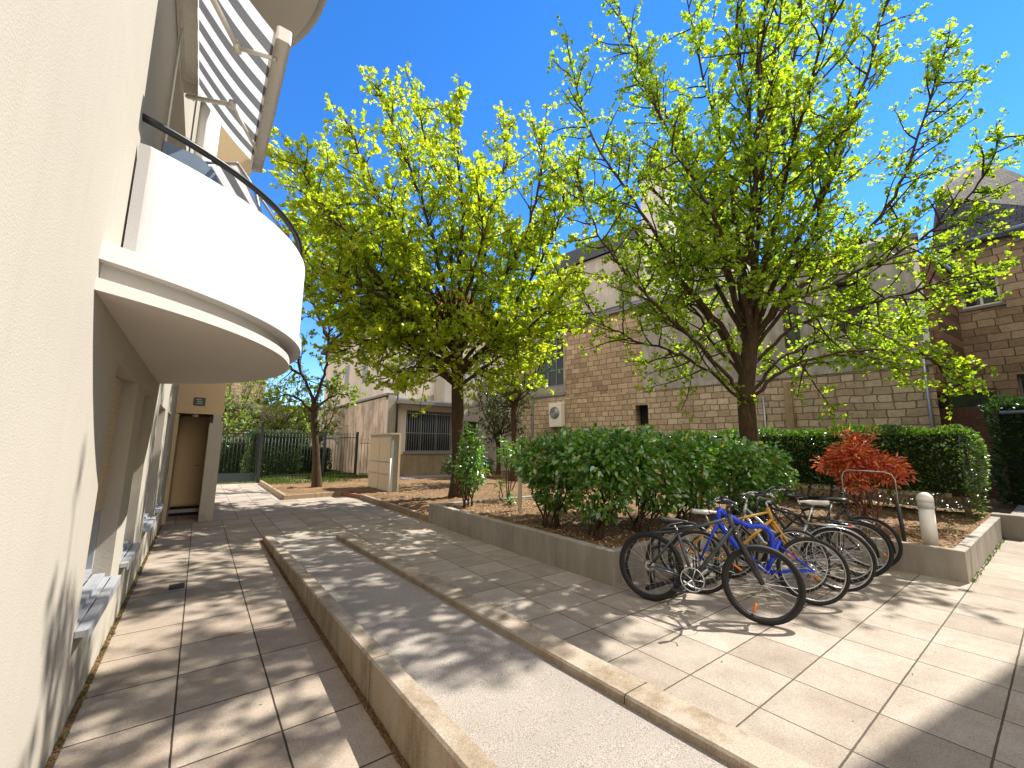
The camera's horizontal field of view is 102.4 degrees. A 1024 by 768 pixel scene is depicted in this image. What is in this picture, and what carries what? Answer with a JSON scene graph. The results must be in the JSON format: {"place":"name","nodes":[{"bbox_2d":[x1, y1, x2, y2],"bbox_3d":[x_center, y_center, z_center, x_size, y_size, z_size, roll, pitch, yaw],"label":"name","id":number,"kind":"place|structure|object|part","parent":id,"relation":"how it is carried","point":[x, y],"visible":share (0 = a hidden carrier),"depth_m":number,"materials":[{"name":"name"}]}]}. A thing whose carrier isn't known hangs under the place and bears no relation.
{"place":"outdoors","nodes":[
{"label":"outdoors","id":0,"kind":"place"},
{"bbox_2d":[44,525,162,767],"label":"joint gravel","id":1,"kind":"structure","parent":0,"point":[54,755],"depth_m":2.75,"materials":[{"name":"gravel"}]},
{"bbox_2d":[53,518,400,767],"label":"walkway","id":2,"kind":"structure","parent":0,"point":[195,699],"depth_m":2.82,"materials":[{"name":"beige tile"}]},
{"bbox_2d":[168,582,184,589],"bbox_3d":[-3.783,2.284,4.647,0.140,0.004,0.220,7,-11,-36],"label":"drain cover","id":3,"kind":"object","parent":2,"relation":"on","point":[176,586],"visible":1,"depth_m":4.64,"materials":[{"name":"grey metal"}]},
{"bbox_2d":[263,535,499,767],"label":"ramp kerb","id":4,"kind":"structure","parent":2,"relation":"on","point":[422,728],"depth_m":2.39,"materials":[{"name":"concrete"}]},
{"bbox_2d":[179,226,289,402],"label":"brown house","id":5,"kind":"structure","parent":0,"point":[235,388],"depth_m":38.89,"materials":[{"name":"stone"}]},
{"bbox_2d":[166,469,367,484],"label":"lawn","id":6,"kind":"structure","parent":0,"point":[273,477],"depth_m":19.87,"materials":[{"name":"green plant"}]},
{"bbox_2d":[168,439,247,473],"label":"hedge","id":7,"kind":"object","parent":6,"relation":"on","point":[230,452],"visible":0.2,"depth_m":21.41,"materials":[{"name":"green plant"}]},
{"bbox_2d":[217,428,264,482],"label":"metal gate","id":8,"kind":"structure","parent":6,"relation":"on","point":[222,477],"depth_m":16.90,"materials":[{"name":"grey metal"}]},
{"bbox_2d":[172,399,310,462],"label":"rubble wall","id":9,"kind":"structure","parent":6,"relation":"on","point":[261,408],"depth_m":30.82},
{"bbox_2d":[222,401,309,445],"bbox_3d":[-20.019,3.614,29.639,10.059,4.845,0.424,7,-11,-36],"label":"ivy","id":10,"kind":"object","parent":9,"relation":"attached to","point":[251,412],"visible":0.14,"depth_m":30.45,"materials":[{"name":"green plant"}]},
{"bbox_2d":[221,379,267,443],"bbox_3d":[-15.921,1.746,22.072,4.595,6.076,3.942,5,-10,-27],"label":"tree","id":11,"kind":"object","parent":6,"relation":"on","point":[227,406],"visible":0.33,"depth_m":22.26,"materials":[{"name":"green plant"}]},
{"bbox_2d":[225,380,266,402],"bbox_3d":[-22.614,1.867,33.279,5.127,9.058,5.205,7,-11,-36],"label":"tree","id":12,"kind":"object","parent":6,"relation":"on","point":[244,397],"visible":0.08,"depth_m":34.34,"materials":[{"name":"green plant"}]},
{"bbox_2d":[223,412,290,439],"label":"bare shrub","id":13,"kind":"object","parent":6,"relation":"on","point":[258,422],"visible":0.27,"depth_m":26.39,"materials":[{"name":"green plant"}]},
{"bbox_2d":[229,363,308,437],"bbox_3d":[-16.701,2.035,28.930,4.934,7.538,4.893,-3,-9,21],"label":"tree","id":14,"kind":"object","parent":6,"relation":"on","point":[280,424],"visible":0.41,"depth_m":28.37,"materials":[{"name":"green plant"}]},
{"bbox_2d":[239,427,303,476],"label":"hedge","id":15,"kind":"object","parent":6,"relation":"on","point":[293,445],"visible":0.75,"depth_m":21.05,"materials":[{"name":"green plant"}]},
{"bbox_2d":[260,431,358,478],"bbox_3d":[-8.945,3.218,18.460,3.911,2.230,0.101,7,-11,-35],"label":"metal fence","id":16,"kind":"object","parent":6,"relation":"on","point":[325,437],"visible":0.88,"depth_m":18.67,"materials":[{"name":"black metal"}]},
{"bbox_2d":[295,446,332,472],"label":"hedge","id":17,"kind":"object","parent":6,"relation":"on","point":[308,458],"visible":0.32,"depth_m":23.81,"materials":[{"name":"green plant"}]},
{"bbox_2d":[288,369,347,446],"bbox_3d":[-11.635,2.037,24.496,3.240,6.307,3.626,7,-11,-36],"label":"tree","id":18,"kind":"object","parent":6,"relation":"on","point":[329,425],"visible":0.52,"depth_m":24.28,"materials":[{"name":"green plant"}]},
{"bbox_2d":[309,406,330,446],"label":"white garden wall","id":19,"kind":"structure","parent":6,"relation":"on","point":[318,417],"depth_m":30.18,"materials":[{"name":"stone"}]},
{"bbox_2d":[323,391,470,475],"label":"house","id":20,"kind":"structure","parent":6,"relation":"on","point":[426,442],"depth_m":20.73,"materials":[{"name":"stone"}]},
{"bbox_2d":[403,410,451,453],"bbox_3d":[-4.093,2.423,20.589,2.780,2.110,0.344,7,-11,-36],"label":"window","id":21,"kind":"structure","parent":20,"relation":"in","point":[430,432],"depth_m":20.64,"materials":[{"name":"metal"}]},
{"bbox_2d":[434,364,520,470],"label":"passage wall","id":22,"kind":"structure","parent":6,"relation":"on","point":[442,389],"depth_m":24.53,"materials":[{"name":"beige paint"}]},
{"bbox_2d":[464,422,468,454],"bbox_3d":[-3.333,3.745,24.306,1.900,3.000,0.040,8,-11,-40],"label":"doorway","id":23,"kind":"structure","parent":22,"relation":"in","point":[464,422],"depth_m":24.84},
{"bbox_2d":[162,483,382,524],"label":"path","id":24,"kind":"structure","parent":0,"point":[244,501],"depth_m":10.96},
{"bbox_2d":[161,125,251,524],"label":"porch tower","id":25,"kind":"structure","parent":24,"relation":"on","point":[192,476],"depth_m":9.11,"materials":[{"name":"paint"}]},
{"bbox_2d":[172,420,206,504],"bbox_3d":[-7.353,1.778,9.402,0.460,1.880,0.077,7,-11,-36],"label":"door","id":26,"kind":"structure","parent":25,"relation":"in","point":[193,433],"depth_m":9.41,"materials":[{"name":"brown wood"}]},
{"bbox_2d":[193,397,205,405],"bbox_3d":[-6.658,0.372,8.778,0.200,0.165,0.022,7,-11,-36],"label":"entrance sign","id":27,"kind":"object","parent":25,"relation":"attached to","point":[199,401],"visible":1,"depth_m":8.77,"materials":[{"name":"black plastic"}]},
{"bbox_2d":[259,480,359,499],"bbox_3d":[-7.879,3.611,13.973,7.236,0.173,1.740,-6,-11,37],"label":"bed edging","id":28,"kind":"object","parent":24,"relation":"on","point":[278,493],"visible":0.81,"depth_m":12.67,"materials":[{"name":"concrete"}]},
{"bbox_2d":[260,539,409,767],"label":"joint gravel","id":29,"kind":"structure","parent":0,"point":[392,746],"depth_m":2.80,"materials":[{"name":"grey gravel"}]},
{"bbox_2d":[320,289,512,406],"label":"town house","id":30,"kind":"structure","parent":0,"point":[351,378],"depth_m":26.14,"materials":[{"name":"white paint"}]},
{"bbox_2d":[409,354,421,378],"bbox_3d":[-5.673,-1.059,24.119,0.900,1.600,0.054,7,-11,-36],"label":"window","id":31,"kind":"structure","parent":30,"relation":"in","point":[410,362],"depth_m":24.08,"materials":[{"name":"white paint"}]},
{"bbox_2d":[249,0,1023,406],"label":"sky","id":32,"kind":"structure","parent":0,"point":[502,48],"materials":[{"name":"blue"}]},
{"bbox_2d":[251,507,1023,767],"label":"plaza","id":33,"kind":"structure","parent":0,"point":[809,683],"depth_m":3.45,"materials":[{"name":"beige tile"}]},
{"bbox_2d":[360,494,428,521],"bbox_3d":[-3.120,3.135,10.534,0.100,0.173,4.660,7,-11,-36],"label":"bed edging","id":34,"kind":"object","parent":33,"relation":"on","point":[404,510],"visible":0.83,"depth_m":10.06,"materials":[{"name":"concrete"}]},
{"bbox_2d":[276,533,734,767],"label":"ramp","id":35,"kind":"structure","parent":33,"relation":"on","point":[501,700],"depth_m":2.45,"materials":[{"name":"concrete"}]},
{"bbox_2d":[58,519,1005,744],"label":"weeds","id":36,"kind":"object","parent":33,"relation":"on","point":[973,580],"visible":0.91,"depth_m":5.78,"materials":[{"name":"green plant"}]},
{"bbox_2d":[336,533,816,767],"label":"ramp kerb","id":37,"kind":"structure","parent":33,"relation":"on","point":[730,744],"depth_m":2.40,"materials":[{"name":"concrete"}]},
{"bbox_2d":[625,529,684,580],"bbox_3d":[1.683,2.017,4.771,0.736,0.637,0.163,1,-9,-1],"label":"hoop stand","id":38,"kind":"object","parent":33,"relation":"on","point":[633,544],"visible":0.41,"depth_m":4.79,"materials":[{"name":"black metal"}]},
{"bbox_2d":[644,524,698,582],"bbox_3d":[1.947,2.015,4.870,0.736,0.677,0.163,1,-9,-1],"label":"hoop stand","id":39,"kind":"object","parent":33,"relation":"on","point":[661,529],"visible":0.61,"depth_m":4.88,"materials":[{"name":"black metal"}]},
{"bbox_2d":[645,527,767,597],"bbox_3d":[2.810,2.220,5.481,2.980,0.500,0.340,7,-11,-36],"label":"bicycle rack","id":40,"kind":"object","parent":33,"relation":"on","point":[651,586],"visible":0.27,"depth_m":4.87,"materials":[{"name":"black metal"}]},
{"bbox_2d":[619,498,805,625],"bbox_3d":[1.931,1.719,4.203,1.715,1.099,0.614,-5,-16,34],"label":"bicycle","id":41,"kind":"object","parent":33,"relation":"on","point":[789,616],"visible":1,"depth_m":4.11,"materials":[{"name":"metal"}]},
{"bbox_2d":[428,495,1002,586],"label":"planter wall","id":42,"kind":"structure","parent":33,"relation":"on","point":[964,560],"depth_m":5.59,"materials":[{"name":"concrete"}]},
{"bbox_2d":[656,493,830,592],"bbox_3d":[2.704,1.840,4.921,1.862,1.081,0.626,-2,-13,19],"label":"bicycle","id":43,"kind":"object","parent":33,"relation":"on","point":[774,525],"visible":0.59,"depth_m":4.89,"materials":[{"name":"metal"}]},
{"bbox_2d":[668,496,850,605],"bbox_3d":[2.652,1.794,4.542,1.760,1.065,0.633,-2,-14,17],"label":"bicycle","id":44,"kind":"object","parent":33,"relation":"on","point":[809,570],"visible":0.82,"depth_m":4.45,"materials":[{"name":"metal"}]},
{"bbox_2d":[697,491,878,591],"bbox_3d":[3.262,1.870,5.028,1.847,1.069,0.613,-3,-14,24],"label":"bicycle","id":45,"kind":"object","parent":33,"relation":"on","point":[864,543],"visible":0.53,"depth_m":4.87,"materials":[{"name":"metal"}]},
{"bbox_2d":[715,490,879,582],"bbox_3d":[3.586,1.932,5.354,1.801,1.050,0.633,-4,-14,28],"label":"bicycle","id":46,"kind":"object","parent":33,"relation":"on","point":[844,552],"visible":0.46,"depth_m":5.17,"materials":[{"name":"metal"}]},
{"bbox_2d":[728,486,895,576],"bbox_3d":[3.947,1.956,5.581,1.866,1.076,0.618,-4,-13,26],"label":"bicycle","id":47,"kind":"object","parent":33,"relation":"on","point":[889,544],"visible":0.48,"depth_m":5.36,"materials":[{"name":"metal"}]},
{"bbox_2d":[758,489,902,569],"bbox_3d":[4.535,2.048,6.029,0.609,1.038,1.699,13,-15,-43],"label":"bicycle","id":48,"kind":"object","parent":33,"relation":"on","point":[898,556],"visible":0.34,"depth_m":5.77,"materials":[{"name":"metal"}]},
{"bbox_2d":[266,470,1017,547],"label":"soil","id":49,"kind":"structure","parent":0,"point":[441,484],"depth_m":9.16,"materials":[{"name":"brown soil"}]},
{"bbox_2d":[250,213,373,487],"bbox_3d":[-6.928,-1.499,14.686,6.399,10.283,3.847,0,-9,1],"label":"tree","id":50,"kind":"object","parent":49,"relation":"on","point":[316,477],"visible":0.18,"depth_m":14.66,"materials":[{"name":"green plant"}]},
{"bbox_2d":[358,442,369,474],"bbox_3d":[-6.481,3.468,19.472,1.459,1.744,0.037,1,-9,-4],"label":"rusty fence","id":51,"kind":"object","parent":49,"relation":"on","point":[363,461],"visible":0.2,"depth_m":19.40,"materials":[{"name":"metal"}]},
{"bbox_2d":[368,433,401,491],"bbox_3d":[-4.471,2.734,14.280,0.360,2.020,2.160,7,-11,-36],"label":"utility cabinet","id":52,"kind":"object","parent":49,"relation":"on","point":[385,448],"visible":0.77,"depth_m":13.75,"materials":[{"name":"concrete"}]},
{"bbox_3d":[-4.899,3.383,14.513,0.022,0.480,1.010,7,-11,-36],"label":"door panel","id":53,"kind":"part","parent":52,"relation":"part of","materials":[{"name":"beige metal"}]},
{"bbox_3d":[-4.894,2.928,14.582,0.022,0.360,1.010,7,-11,-36],"label":"door panel","id":54,"kind":"part","parent":52,"relation":"part of","materials":[{"name":"beige metal"}]},
{"bbox_3d":[-4.889,2.315,14.674,0.022,0.800,1.010,7,-11,-36],"label":"door panel","id":55,"kind":"part","parent":52,"relation":"part of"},
{"bbox_3d":[-4.274,3.264,13.690,0.022,0.480,0.990,7,-11,-36],"label":"door panel","id":56,"kind":"part","parent":52,"relation":"part of","materials":[{"name":"beige metal"}]},
{"bbox_3d":[-4.270,2.809,13.758,0.022,0.360,0.990,7,-11,-36],"label":"door panel","id":57,"kind":"part","parent":52,"relation":"part of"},
{"bbox_3d":[-4.264,2.196,13.851,0.022,0.800,0.990,7,-11,-36],"label":"door panel","id":58,"kind":"part","parent":52,"relation":"part of","materials":[{"name":"beige metal"}]},
{"bbox_2d":[387,458,391,494],"bbox_3d":[-3.768,2.865,12.659,0.049,1.152,0.085,-2,-9,19],"label":"white stake","id":59,"kind":"object","parent":49,"relation":"on","point":[389,476],"visible":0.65,"depth_m":12.64,"materials":[{"name":"paint"}]},
{"bbox_2d":[399,474,450,479],"bbox_3d":[-3.932,4.434,19.434,3.200,0.170,1.300,7,-11,-36],"label":"doorstep slab","id":60,"kind":"structure","parent":49,"relation":"on","point":[420,477],"depth_m":19.09,"materials":[{"name":"stone"}]},
{"bbox_2d":[262,61,612,497],"bbox_3d":[-2.748,-3.550,11.395,10.378,13.464,6.810,1,-9,-3],"label":"tree","id":61,"kind":"object","parent":49,"relation":"on","point":[395,311],"visible":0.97,"depth_m":10.70,"materials":[{"name":"green plant"}]},
{"bbox_2d":[440,452,495,474],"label":"shrub","id":62,"kind":"object","parent":49,"relation":"on","point":[447,465],"visible":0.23,"depth_m":18.55,"materials":[{"name":"green plant"}]},
{"bbox_2d":[448,418,490,506],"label":"shrub","id":63,"kind":"object","parent":49,"relation":"on","point":[469,479],"visible":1,"depth_m":8.79,"materials":[{"name":"green plant"}]},
{"bbox_2d":[463,349,536,474],"bbox_3d":[-0.717,1.475,21.949,4.202,6.857,3.481,-8,-12,44],"label":"tree","id":64,"kind":"object","parent":49,"relation":"on","point":[497,433],"visible":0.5,"depth_m":21.64,"materials":[{"name":"green plant"}]},
{"bbox_2d":[493,435,530,501],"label":"shrub","id":65,"kind":"object","parent":49,"relation":"on","point":[505,453],"visible":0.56,"depth_m":9.88,"materials":[{"name":"green plant"}]},
{"bbox_2d":[505,491,522,504],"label":"shrub","id":66,"kind":"object","parent":49,"relation":"on","point":[510,502],"visible":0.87,"depth_m":8.90,"materials":[{"name":"green plant"}]},
{"bbox_2d":[469,330,559,481],"bbox_3d":[0.115,0.302,17.389,3.861,7.420,3.045,7,-11,-36],"label":"tree","id":67,"kind":"object","parent":49,"relation":"on","point":[513,406],"visible":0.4,"depth_m":16.99,"materials":[{"name":"green plant"}]},
{"bbox_2d":[518,477,521,511],"bbox_3d":[0.161,2.076,8.236,0.200,1.020,0.197,7,-11,-36],"label":"post light","id":68,"kind":"object","parent":49,"relation":"on","point":[519,494],"visible":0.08,"depth_m":8.18,"materials":[{"name":"white paint"}]},
{"bbox_2d":[507,422,599,529],"bbox_3d":[0.793,1.505,6.809,1.971,1.704,1.265,-4,-10,28],"label":"bush","id":69,"kind":"object","parent":49,"relation":"on","point":[544,480],"visible":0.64,"depth_m":6.61,"materials":[{"name":"green plant"}]},
{"bbox_2d":[553,420,670,540],"bbox_3d":[1.627,1.405,6.224,1.954,1.748,1.574,7,-11,-36],"label":"bush","id":70,"kind":"object","parent":49,"relation":"on","point":[608,474],"visible":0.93,"depth_m":5.82,"materials":[{"name":"green plant"}]},
{"bbox_2d":[616,424,698,531],"bbox_3d":[2.235,1.484,6.612,1.283,1.720,1.818,-6,-11,38],"label":"bush","id":71,"kind":"object","parent":49,"relation":"on","point":[670,482],"visible":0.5,"depth_m":6.29,"materials":[{"name":"green plant"}]},
{"bbox_2d":[363,486,984,547],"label":"wood chips","id":72,"kind":"object","parent":49,"relation":"on","point":[653,527],"visible":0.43,"depth_m":7.41,"materials":[{"name":"brown wood"}]},
{"bbox_2d":[643,428,738,521],"bbox_3d":[3.102,1.597,7.176,2.076,1.680,1.247,7,-11,-36],"label":"bush","id":73,"kind":"object","parent":49,"relation":"on","point":[703,467],"visible":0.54,"depth_m":6.85,"materials":[{"name":"green plant"}]},
{"bbox_2d":[703,429,802,518],"bbox_3d":[4.404,1.704,7.756,2.437,1.667,1.373,7,-11,-36],"label":"bush","id":74,"kind":"object","parent":49,"relation":"on","point":[746,475],"visible":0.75,"depth_m":7.36,"materials":[{"name":"green plant"}]},
{"bbox_2d":[537,0,1023,510],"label":"tree","id":75,"kind":"object","parent":49,"relation":"on","point":[747,161],"visible":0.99,"depth_m":8.34,"materials":[{"name":"green plant"}]},
{"bbox_2d":[670,422,991,518],"bbox_3d":[7.418,2.034,10.672,1.891,1.945,6.664,7,-11,-36],"label":"hedge","id":76,"kind":"object","parent":49,"relation":"on","point":[940,459],"visible":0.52,"depth_m":8.54,"materials":[{"name":"green plant"}]},
{"bbox_2d":[809,425,918,526],"bbox_3d":[6.006,1.573,7.063,1.120,1.745,1.389,7,-11,-36],"label":"red shrub","id":77,"kind":"object","parent":49,"relation":"on","point":[845,459],"visible":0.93,"depth_m":6.96,"materials":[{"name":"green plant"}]},
{"bbox_2d":[841,469,906,541],"bbox_3d":[5.263,1.771,6.025,0.056,0.999,0.672,7,-11,-36],"label":"hoop rail","id":78,"kind":"object","parent":49,"relation":"on","point":[901,523],"visible":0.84,"depth_m":5.78,"materials":[{"name":"black metal"}]},
{"bbox_2d":[916,492,939,546],"bbox_3d":[5.647,1.849,5.595,0.180,0.740,0.180,7,-11,-36],"label":"bollard light","id":79,"kind":"object","parent":49,"relation":"on","point":[927,516],"visible":0.97,"depth_m":5.55,"materials":[{"name":"white paint"}]},
{"bbox_2d":[545,189,749,313],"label":"nave","id":80,"kind":"structure","parent":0,"point":[609,295],"depth_m":37.68,"materials":[{"name":"stone"}]},
{"bbox_2d":[574,298,582,313],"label":"window","id":81,"kind":"structure","parent":80,"relation":"in","point":[581,312],"depth_m":39.30,"materials":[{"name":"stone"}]},
{"bbox_2d":[620,281,630,303],"bbox_3d":[9.959,-6.548,35.681,0.054,5.000,1.200,9,-12,-44],"label":"window","id":82,"kind":"structure","parent":80,"relation":"in","point":[624,284],"depth_m":36.09,"materials":[{"name":"glass"}]},
{"bbox_2d":[519,230,951,496],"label":"stone hall","id":83,"kind":"structure","parent":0,"point":[590,388],"depth_m":18.15,"materials":[{"name":"beige stone"}]},
{"bbox_2d":[540,336,562,387],"bbox_3d":[2.504,-1.327,25.520,0.054,3.100,2.050,9,-12,-44],"label":"window","id":84,"kind":"structure","parent":83,"relation":"in","point":[554,379],"depth_m":25.35,"materials":[{"name":"grey glass"}]},
{"bbox_2d":[549,402,564,429],"bbox_3d":[2.635,1.893,24.230,0.433,1.550,0.900,9,-12,-44],"label":"air conditioner","id":85,"kind":"object","parent":83,"relation":"attached to","point":[556,414],"visible":1,"depth_m":24.02,"materials":[{"name":"white paint"}]},
{"bbox_2d":[783,303,800,347],"bbox_3d":[11.358,-2.378,16.682,0.054,1.900,0.550,9,-12,-44],"label":"window","id":86,"kind":"structure","parent":83,"relation":"in","point":[792,335],"depth_m":16.69,"materials":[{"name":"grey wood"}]},
{"bbox_2d":[831,279,871,330],"bbox_3d":[12.699,-2.898,15.403,0.054,1.870,1.060,9,-12,-44],"label":"window","id":87,"kind":"structure","parent":83,"relation":"in","point":[853,313],"depth_m":15.44,"materials":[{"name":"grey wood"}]},
{"bbox_2d":[990,512,1023,539],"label":"end block","id":88,"kind":"structure","parent":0,"point":[1012,526],"depth_m":7.61,"materials":[{"name":"concrete"}]},
{"bbox_2d":[1011,505,1023,514],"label":"pavement","id":89,"kind":"structure","parent":0,"point":[1019,510],"depth_m":9.44,"materials":[{"name":"grey concrete"}]},
{"bbox_2d":[918,159,1023,491],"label":"brownstone house","id":90,"kind":"structure","parent":89,"relation":"on","point":[989,331],"depth_m":15.08,"materials":[{"name":"brown brick"}]},
{"bbox_2d":[937,388,1011,498],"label":"wooden gate","id":91,"kind":"structure","parent":90,"relation":"attached to","point":[962,414],"depth_m":13.18,"materials":[{"name":"wood"}]},
{"bbox_2d":[959,275,1001,308],"bbox_3d":[17.547,-3.411,15.423,0.054,1.080,1.000,6,-10,-31],"label":"window","id":92,"kind":"structure","parent":90,"relation":"in","point":[987,300],"depth_m":15.38,"materials":[{"name":"white paint"}]},
{"bbox_2d":[1017,374,1023,397],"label":"window","id":93,"kind":"structure","parent":90,"relation":"in","point":[1020,377],"depth_m":14.41,"materials":[{"name":"glass"}]},
{"bbox_2d":[979,394,1023,504],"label":"hedge","id":94,"kind":"object","parent":89,"relation":"on","point":[1008,438],"visible":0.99,"depth_m":10.66,"materials":[{"name":"green plant"}]},
{"label":"ground","id":95,"kind":"structure","parent":0,"visible":0},
{"bbox_2d":[0,0,200,767],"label":"apartment building","id":96,"kind":"structure","parent":95,"relation":"on","point":[88,403],"depth_m":1.71,"materials":[{"name":"beige paint"}]},
{"bbox_2d":[73,376,122,640],"bbox_3d":[-2.849,0.715,2.866,0.222,1.610,1.220,7,-11,-36],"label":"window","id":97,"kind":"structure","parent":96,"relation":"in","point":[92,588],"depth_m":3.04,"materials":[{"name":"metal"}]},
{"bbox_2d":[119,540,140,569],"bbox_3d":[-3.744,1.632,3.968,0.170,0.110,0.950,7,-11,-36],"label":"window sill","id":98,"kind":"structure","parent":96,"relation":"in","point":[131,553],"depth_m":3.96,"materials":[{"name":"stone"}]},
{"bbox_2d":[142,513,156,533],"bbox_3d":[-4.915,1.855,5.512,0.170,0.110,1.250,7,-11,-36],"label":"window sill","id":99,"kind":"structure","parent":96,"relation":"in","point":[148,523],"depth_m":5.48,"materials":[{"name":"stone"}]},
{"bbox_2d":[155,501,163,513],"bbox_3d":[-5.905,2.043,6.818,0.170,0.110,0.950,7,-11,-36],"label":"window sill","id":100,"kind":"structure","parent":96,"relation":"in","point":[160,506],"depth_m":6.78,"materials":[{"name":"metal"}]},
{"bbox_2d":[94,113,304,383],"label":"balcony","id":101,"kind":"structure","parent":96,"relation":"attached to","point":[200,280],"depth_m":2.70,"materials":[{"name":"paint"}]},
{"bbox_2d":[161,140,218,183],"bbox_3d":[-2.338,-1.077,2.911,0.242,1.082,0.360,-6,-11,38],"label":"folded table","id":102,"kind":"object","parent":101,"relation":"on","point":[199,164],"visible":0.11,"depth_m":2.88,"materials":[{"name":"blue plastic"}]},
{"bbox_2d":[194,96,220,165],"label":"balcony column","id":103,"kind":"structure","parent":101,"relation":"on","point":[208,131],"depth_m":5.20,"materials":[{"name":"white paint"}]},
{"bbox_2d":[205,161,305,265],"bbox_3d":[-2.291,-1.028,3.460,0.562,1.078,1.054,1,-9,0],"label":"deck chair","id":104,"kind":"object","parent":101,"relation":"on","point":[232,184],"visible":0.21,"depth_m":3.18,"materials":[{"name":"fabric"}]},
{"bbox_2d":[164,0,291,175],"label":"awning","id":105,"kind":"object","parent":96,"relation":"attached to","point":[232,56],"visible":0.98,"depth_m":3.31,"materials":[{"name":"fabric"}]},
{"bbox_2d":[249,0,326,47],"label":"balcony","id":106,"kind":"structure","parent":96,"relation":"attached to","point":[298,19],"depth_m":4.98,"materials":[{"name":"paint"}]},
{"bbox_2d":[637,141,678,297],"bbox_3d":[10.384,-6.038,28.325,2.100,23.800,2.100,9,-12,-44],"label":"bell turret","id":107,"kind":"object","parent":95,"relation":"on","point":[645,207],"visible":0.12,"depth_m":28.61,"materials":[{"name":"grey stone"}]},
{"bbox_3d":[17.145,-2.798,4.853,14.000,10.500,10.000,5,-10,-26],"label":"corner building","id":108,"kind":"object","parent":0,"visible":0},
{"bbox_2d":[999,410,1023,413],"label":"garden rail","id":109,"kind":"object","parent":108,"relation":"attached to","point":[1011,412],"visible":1,"depth_m":10.49,"materials":[{"name":"grey metal"}]}
]}

